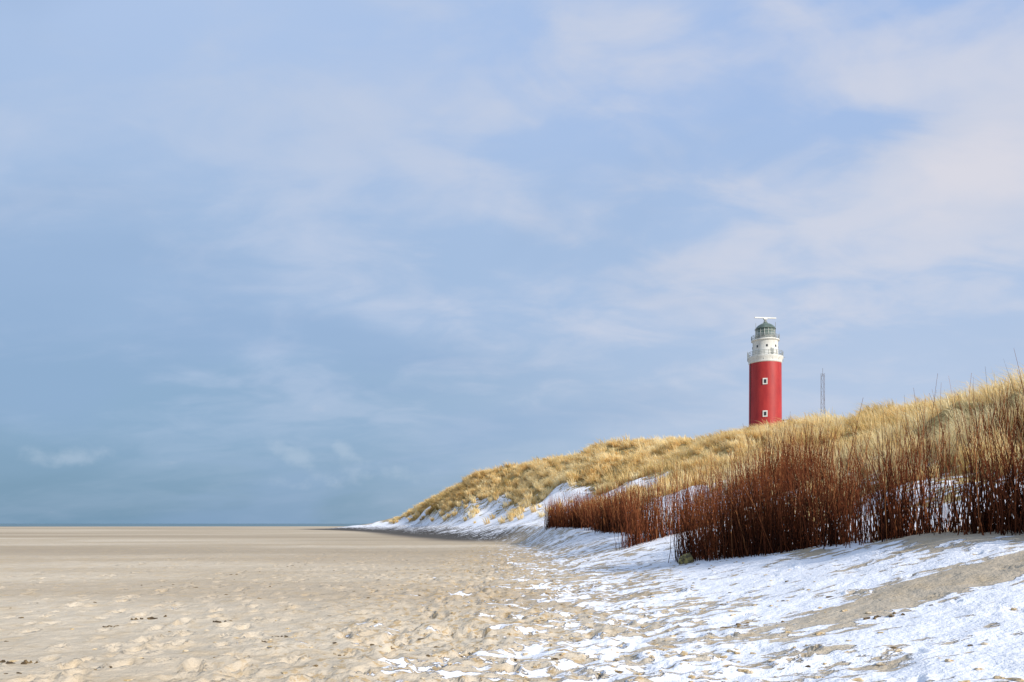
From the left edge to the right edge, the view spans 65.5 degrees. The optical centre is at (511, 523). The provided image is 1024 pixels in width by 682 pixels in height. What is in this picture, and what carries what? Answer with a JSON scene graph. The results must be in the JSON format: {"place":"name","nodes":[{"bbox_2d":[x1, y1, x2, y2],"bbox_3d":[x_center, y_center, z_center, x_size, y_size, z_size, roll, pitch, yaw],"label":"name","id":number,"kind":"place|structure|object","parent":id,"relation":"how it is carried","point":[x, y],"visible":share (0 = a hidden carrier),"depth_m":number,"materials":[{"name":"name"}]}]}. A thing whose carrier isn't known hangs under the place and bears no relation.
{"place":"outdoors","nodes":[
{"label":"outdoors","id":0,"kind":"place"},
{"bbox_2d":[0,524,364,526],"bbox_3d":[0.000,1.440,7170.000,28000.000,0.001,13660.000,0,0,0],"label":"sea","id":1,"kind":"structure","parent":0,"point":[55,525],"depth_m":582.51,"materials":[{"name":"liquid"}]},
{"bbox_2d":[0,390,1023,681],"bbox_3d":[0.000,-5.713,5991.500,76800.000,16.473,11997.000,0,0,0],"label":"sand beach and dune ground","id":2,"kind":"structure","parent":0,"point":[56,584],"depth_m":10.61,"materials":[{"name":"beige sand"}]},
{"bbox_2d":[0,556,972,681],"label":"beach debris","id":3,"kind":"object","parent":2,"relation":"on","point":[428,655],"visible":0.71,"depth_m":8.63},
{"bbox_2d":[543,470,654,535],"bbox_3d":[3.821,-0.794,39.561,2.664,2.775,22.390,0,0,-6],"label":"brushwood fence","id":4,"kind":"object","parent":2,"relation":"on","point":[589,517],"visible":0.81,"depth_m":37.51,"materials":[{"name":"brown wood"}]},
{"bbox_2d":[678,553,692,564],"bbox_3d":[3.921,0.885,18.035,0.376,0.462,0.347,0,0,0],"label":"beach stone","id":5,"kind":"object","parent":2,"relation":"on","point":[686,558],"visible":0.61,"depth_m":17.89,"materials":[{"name":"green stone"}]},
{"bbox_2d":[388,364,1023,525],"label":"marram grass","id":6,"kind":"structure","parent":2,"relation":"on","point":[642,458],"depth_m":56.07,"materials":[{"name":"beige plant"}]},
{"bbox_2d":[602,417,851,549],"bbox_3d":[7.500,-1.529,27.152,9.832,4.994,3.169,0,0,-20],"label":"brushwood fence","id":7,"kind":"object","parent":2,"relation":"on","point":[654,528],"visible":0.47,"depth_m":26.45,"materials":[{"name":"brown wood"}]},
{"bbox_2d":[749,361,781,427],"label":"tower shaft","id":8,"kind":"object","parent":2,"relation":"on","point":[768,396],"visible":0.36,"depth_m":216.29,"materials":[{"name":"red paint"}]},
{"bbox_2d":[751,337,779,355],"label":"tower","id":9,"kind":"structure","parent":8,"relation":"on","point":[771,342],"depth_m":217.12,"materials":[{"name":"white paint"}]},
{"bbox_2d":[755,327,774,334],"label":"lantern glazing bars","id":10,"kind":"object","parent":9,"relation":"on","point":[764,331],"visible":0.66,"depth_m":217.83,"materials":[{"name":"metal"}]},
{"bbox_2d":[755,322,774,329],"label":"lantern dome","id":11,"kind":"structure","parent":10,"relation":"on","point":[764,324],"depth_m":218.01,"materials":[{"name":"metal"}]},
{"bbox_2d":[755,327,774,335],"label":"lantern glass","id":12,"kind":"object","parent":10,"relation":"in","point":[771,329],"visible":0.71,"depth_m":217.78,"materials":[{"name":"glass"}]},
{"bbox_2d":[754,335,775,338],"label":"lantern base","id":13,"kind":"object","parent":9,"relation":"on","point":[764,336],"visible":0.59,"depth_m":217.75,"materials":[{"name":"white metal"}]},
{"bbox_2d":[751,333,779,339],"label":"gallery railing","id":14,"kind":"object","parent":9,"relation":"on","point":[773,334],"visible":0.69,"depth_m":216.98,"materials":[{"name":"grey metal"}]},
{"bbox_2d":[763,378,767,416],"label":"window frames","id":15,"kind":"structure","parent":8,"relation":"attached to","point":[766,411],"depth_m":215.67,"materials":[{"name":"white paint"}]},
{"bbox_2d":[748,349,782,356],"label":"gallery railing","id":16,"kind":"object","parent":8,"relation":"on","point":[768,352],"visible":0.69,"depth_m":215.89,"materials":[{"name":"grey metal"}]},
{"bbox_2d":[748,354,782,364],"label":"tower band","id":17,"kind":"object","parent":8,"relation":"on","point":[768,357],"visible":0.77,"depth_m":216.10,"materials":[{"name":"white paint"}]},
{"bbox_2d":[747,319,784,361],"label":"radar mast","id":18,"kind":"object","parent":8,"relation":"on","point":[775,334],"visible":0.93,"depth_m":219.94,"materials":[{"name":"grey metal"}]},
{"bbox_2d":[754,317,775,319],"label":"radar antenna","id":19,"kind":"object","parent":18,"relation":"on","point":[764,318],"visible":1,"depth_m":219.88,"materials":[{"name":"white metal"}]},
{"bbox_2d":[821,373,824,416],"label":"radio mast","id":20,"kind":"object","parent":2,"relation":"on","point":[823,388],"visible":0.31,"depth_m":239.77,"materials":[{"name":"metal"}]},
{"bbox_2d":[662,374,1023,563],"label":"brushwood fence","id":21,"kind":"object","parent":2,"relation":"on","point":[768,533],"visible":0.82,"depth_m":14.14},
{"bbox_2d":[668,350,1023,562],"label":"brushwood fence","id":22,"kind":"object","parent":2,"relation":"on","point":[992,422],"visible":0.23,"depth_m":21.05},
{"bbox_2d":[0,0,1023,523],"label":"sky","id":23,"kind":"structure","parent":0,"point":[262,261],"materials":[{"name":"blue"}]}
]}

